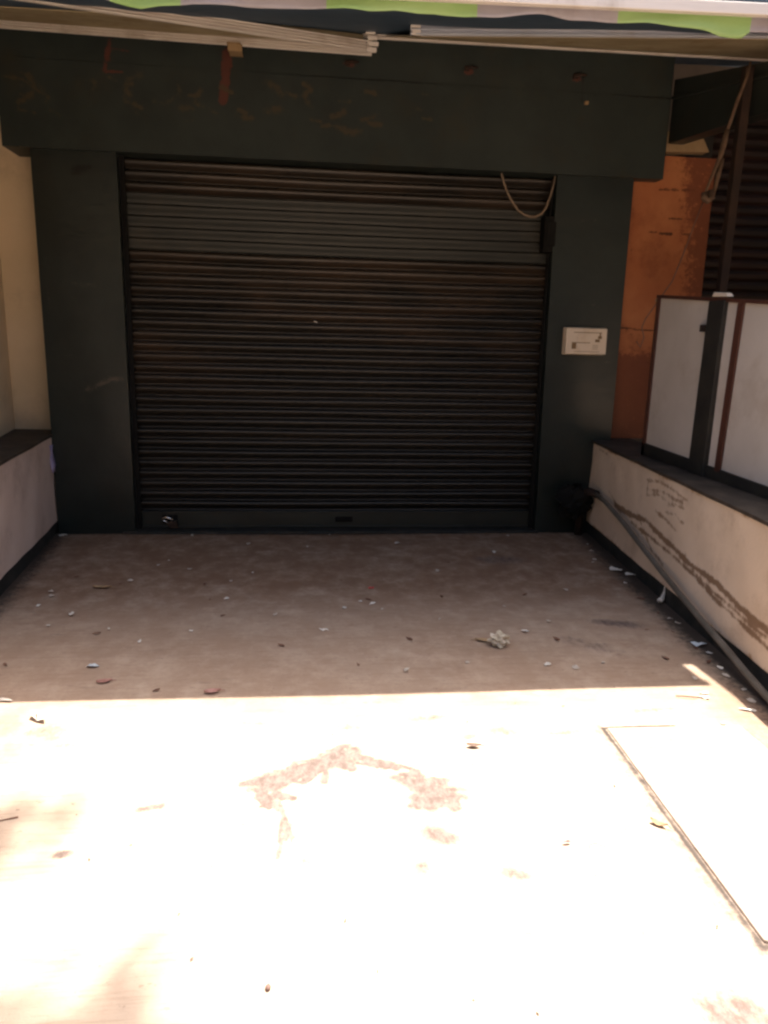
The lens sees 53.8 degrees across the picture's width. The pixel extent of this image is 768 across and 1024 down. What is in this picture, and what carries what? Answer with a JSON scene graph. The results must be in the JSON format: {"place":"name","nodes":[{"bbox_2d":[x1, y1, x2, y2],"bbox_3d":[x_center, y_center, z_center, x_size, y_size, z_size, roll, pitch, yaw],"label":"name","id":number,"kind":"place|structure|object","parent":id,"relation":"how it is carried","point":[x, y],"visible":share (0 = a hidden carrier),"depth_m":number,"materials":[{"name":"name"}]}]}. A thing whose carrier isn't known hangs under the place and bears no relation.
{"place":"outdoors","nodes":[
{"label":"outdoors","id":0,"kind":"place"},
{"bbox_2d":[0,532,767,1023],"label":"ground","id":1,"kind":"structure","parent":0,"point":[422,848],"depth_m":2.56,"materials":[{"name":"concrete"}]},
{"bbox_2d":[0,127,50,436],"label":"plastered wall","id":2,"kind":"structure","parent":1,"relation":"on","point":[24,401],"depth_m":5.46,"materials":[{"name":"beige paint"}]},
{"bbox_2d":[0,429,58,595],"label":"parapet wall","id":3,"kind":"structure","parent":1,"relation":"on","point":[29,531],"depth_m":4.84,"materials":[{"name":"paint"}]},
{"bbox_2d":[30,711,45,720],"bbox_3d":[-1.348,0.791,2.954,0.099,0.027,0.035,9,15,30],"label":"paper scrap","id":4,"kind":"object","parent":1,"relation":"on","point":[37,715],"visible":1,"depth_m":2.95,"materials":[{"name":"white paper"}]},
{"bbox_2d":[93,585,111,587],"bbox_3d":[-1.654,0.441,4.481,0.135,0.014,0.037,0,13,-6],"label":"dry leaf","id":5,"kind":"object","parent":1,"relation":"on","point":[102,586],"visible":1,"depth_m":4.48,"materials":[{"name":"brown plant"}]},
{"bbox_2d":[96,678,115,681],"bbox_3d":[-1.206,0.732,3.285,0.080,0.013,0.036,0,13,-6],"label":"fallen leaf","id":6,"kind":"object","parent":1,"relation":"on","point":[103,680],"visible":1,"depth_m":3.29,"materials":[{"name":"plant"}]},
{"bbox_2d":[204,688,220,692],"bbox_3d":[-0.721,0.760,3.219,0.085,0.014,0.037,0,13,-6],"label":"fallen leaf","id":7,"kind":"object","parent":1,"relation":"on","point":[212,690],"visible":1,"depth_m":3.22,"materials":[{"name":"plant"}]},
{"bbox_2d":[265,983,270,990],"bbox_3d":[-0.271,1.114,1.774,0.015,0.014,0.016,12,17,38],"label":"pebble","id":8,"kind":"object","parent":1,"relation":"on","point":[268,987],"visible":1,"depth_m":1.77,"materials":[{"name":"stone"}]},
{"bbox_2d":[0,29,674,534],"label":"shop building","id":9,"kind":"structure","parent":1,"relation":"on","point":[218,229],"depth_m":5.49,"materials":[{"name":"metal"}]},
{"bbox_2d":[50,445,55,472],"bbox_3d":[-2.386,-0.388,5.463,0.013,0.200,0.122,0,13,-6],"label":"plastic scrap","id":10,"kind":"object","parent":9,"relation":"attached to","point":[52,462],"visible":1,"depth_m":5.45,"materials":[{"name":"plastic"}]},
{"bbox_2d":[162,516,178,528],"bbox_3d":[-1.623,0.078,5.744,0.126,0.094,0.028,0,13,-6],"label":"padlock","id":11,"kind":"object","parent":9,"relation":"hanging from","point":[172,524],"visible":1,"depth_m":5.74,"materials":[{"name":"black metal"}]},
{"bbox_2d":[227,42,242,56],"bbox_3d":[-0.956,-2.961,4.888,0.096,0.050,0.236,0,13,-6],"label":"wooden bracket","id":12,"kind":"object","parent":9,"relation":"attached to","point":[234,49],"visible":1,"depth_m":4.78,"materials":[{"name":"beige wood"}]},
{"bbox_2d":[0,0,767,66],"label":"awning","id":13,"kind":"object","parent":9,"relation":"attached to","point":[349,20],"visible":0.19,"depth_m":4.16,"materials":[{"name":"metal"}]},
{"bbox_2d":[0,0,378,55],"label":"sign frame","id":14,"kind":"object","parent":13,"relation":"attached to","point":[107,22],"visible":0.98,"depth_m":4.64,"materials":[{"name":"metal"}]},
{"bbox_2d":[108,0,767,38],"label":"torn banner","id":15,"kind":"object","parent":13,"relation":"hanging from","point":[731,27],"visible":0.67,"depth_m":3.39,"materials":[{"name":"fabric"}]},
{"bbox_2d":[362,25,767,61],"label":"sign frame","id":16,"kind":"object","parent":13,"relation":"attached to","point":[750,47],"visible":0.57,"depth_m":4.61,"materials":[{"name":"beige metal"}]},
{"bbox_2d":[500,173,555,217],"bbox_3d":[1.032,-2.303,5.454,0.420,0.347,0.031,0,13,-6],"label":"cable loop","id":17,"kind":"object","parent":9,"relation":"hanging from","point":[521,212],"visible":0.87,"depth_m":5.47,"materials":[{"name":"grey rubber"}]},
{"bbox_2d":[539,183,555,253],"bbox_3d":[1.210,-2.145,5.532,0.097,0.481,0.115,0,13,-6],"label":"cable box","id":18,"kind":"object","parent":9,"relation":"attached to","point":[547,235],"visible":0.98,"depth_m":5.51,"materials":[{"name":"black plastic"}]},
{"bbox_2d":[562,327,606,354],"bbox_3d":[1.504,-1.278,5.673,0.327,0.203,0.078,0,13,-6],"label":"notice sign","id":19,"kind":"object","parent":9,"relation":"attached to","point":[583,341],"visible":1,"depth_m":5.64,"materials":[{"name":"white paper"}]},
{"bbox_2d":[669,61,767,144],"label":"side signboard","id":20,"kind":"object","parent":9,"relation":"attached to","point":[702,106],"visible":0.86,"depth_m":5.10,"materials":[{"name":"black paint"}]},
{"bbox_2d":[466,743,484,746],"bbox_3d":[0.344,0.875,2.849,0.068,0.011,0.025,0,13,-6],"label":"grey leaf","id":21,"kind":"object","parent":1,"relation":"on","point":[474,744],"visible":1,"depth_m":2.85,"materials":[{"name":"beige plant"}]},
{"bbox_2d":[474,638,488,640],"bbox_3d":[0.495,0.647,3.835,0.108,0.014,0.040,0,13,-6],"label":"dry leaf","id":22,"kind":"object","parent":1,"relation":"on","point":[482,639],"visible":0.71,"depth_m":3.84,"materials":[{"name":"brown plant"}]},
{"bbox_2d":[487,630,509,647],"bbox_3d":[0.570,0.629,3.773,0.111,0.080,0.088,0,13,-6],"label":"paper ball","id":23,"kind":"object","parent":1,"relation":"on","point":[499,638],"visible":1,"depth_m":3.75,"materials":[{"name":"white paper"}]},
{"bbox_2d":[555,483,599,534],"bbox_3d":[1.463,0.004,5.816,0.318,0.424,0.342,0,13,-6],"label":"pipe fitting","id":24,"kind":"object","parent":1,"relation":"on","point":[576,500],"visible":0.98,"depth_m":5.80,"materials":[{"name":"metal"}]},
{"bbox_2d":[657,586,664,603],"bbox_3d":[1.651,0.476,4.467,0.095,0.118,0.034,-11,18,-43],"label":"rag scrap","id":25,"kind":"object","parent":1,"relation":"on","point":[661,598],"visible":0.84,"depth_m":4.46,"materials":[{"name":"white fabric"}]},
{"bbox_2d":[650,816,671,828],"bbox_3d":[0.880,0.989,2.407,0.069,0.017,0.024,10,16,32],"label":"curled leaf","id":26,"kind":"object","parent":1,"relation":"on","point":[657,822],"visible":1,"depth_m":2.41,"materials":[{"name":"yellow plant"}]},
{"bbox_2d":[586,438,767,690],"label":"parapet wall","id":27,"kind":"structure","parent":1,"relation":"on","point":[704,540],"depth_m":4.12,"materials":[{"name":"beige paint"}]},
{"bbox_2d":[611,156,715,437],"bbox_3d":[2.103,-1.598,5.799,0.660,2.080,0.026,0,13,-6],"label":"plywood sheet","id":28,"kind":"object","parent":27,"relation":"on","point":[665,210],"visible":0.59,"depth_m":5.72,"materials":[{"name":"orange wood"}]},
{"bbox_2d":[666,131,708,154],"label":"timber block","id":29,"kind":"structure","parent":28,"relation":"on","point":[698,147],"depth_m":5.51,"materials":[{"name":"beige wood"}]},
{"bbox_2d":[641,295,767,498],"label":"board partition","id":30,"kind":"object","parent":27,"relation":"on","point":[706,412],"visible":1,"depth_m":4.30,"materials":[{"name":"white laminate"}]},
{"bbox_2d":[713,292,732,296],"bbox_3d":[1.881,-1.207,4.203,0.041,0.030,0.156,0,13,-6],"label":"wood chip","id":31,"kind":"object","parent":30,"relation":"on","point":[718,294],"visible":1,"depth_m":4.18,"materials":[{"name":"wood"}]},
{"bbox_2d":[686,119,767,299],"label":"slatted shutter","id":32,"kind":"object","parent":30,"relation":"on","point":[748,275],"visible":0.16,"depth_m":6.25,"materials":[{"name":"brown metal"}]},
{"bbox_2d":[594,492,767,702],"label":"plastic pipe","id":33,"kind":"object","parent":1,"relation":"on","point":[761,690],"visible":1,"depth_m":3.94,"materials":[{"name":"grey plastic"}]},
{"bbox_2d":[607,725,767,943],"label":"cover slab","id":34,"kind":"structure","parent":1,"relation":"on","point":[708,785],"depth_m":2.58,"materials":[{"name":"concrete"}]},
{"bbox_2d":[675,695,699,697],"bbox_3d":[1.316,0.799,3.278,0.105,0.011,0.018,2,13,2],"label":"twig","id":35,"kind":"object","parent":1,"relation":"on","point":[687,696],"visible":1,"depth_m":3.27,"materials":[{"name":"beige wood"}]},
{"bbox_2d":[691,641,706,646],"bbox_3d":[1.596,0.668,3.851,0.074,0.019,0.043,0,13,-6],"label":"paper scrap","id":36,"kind":"object","parent":1,"relation":"on","point":[696,644],"visible":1,"depth_m":3.84,"materials":[{"name":"white paper"}]},
{"bbox_2d":[714,65,754,297],"bbox_3d":[2.251,-1.242,5.127,0.057,3.200,0.055,0,13,-6],"label":"rusty post","id":37,"kind":"object","parent":1,"relation":"on","point":[737,157],"visible":0.37,"depth_m":4.90,"materials":[{"name":"metal"}]},
{"bbox_2d":[701,61,751,203],"bbox_3d":[2.136,-2.365,4.737,0.250,0.841,0.060,-3,14,-18],"label":"rope bundle","id":38,"kind":"object","parent":37,"relation":"hanging from","point":[708,197],"visible":1,"depth_m":4.75,"materials":[{"name":"brown fabric"}]},
{"bbox_2d":[630,64,735,441],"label":"neighbour wall","id":39,"kind":"structure","parent":0,"point":[684,70],"depth_m":6.16,"materials":[{"name":"paint"}]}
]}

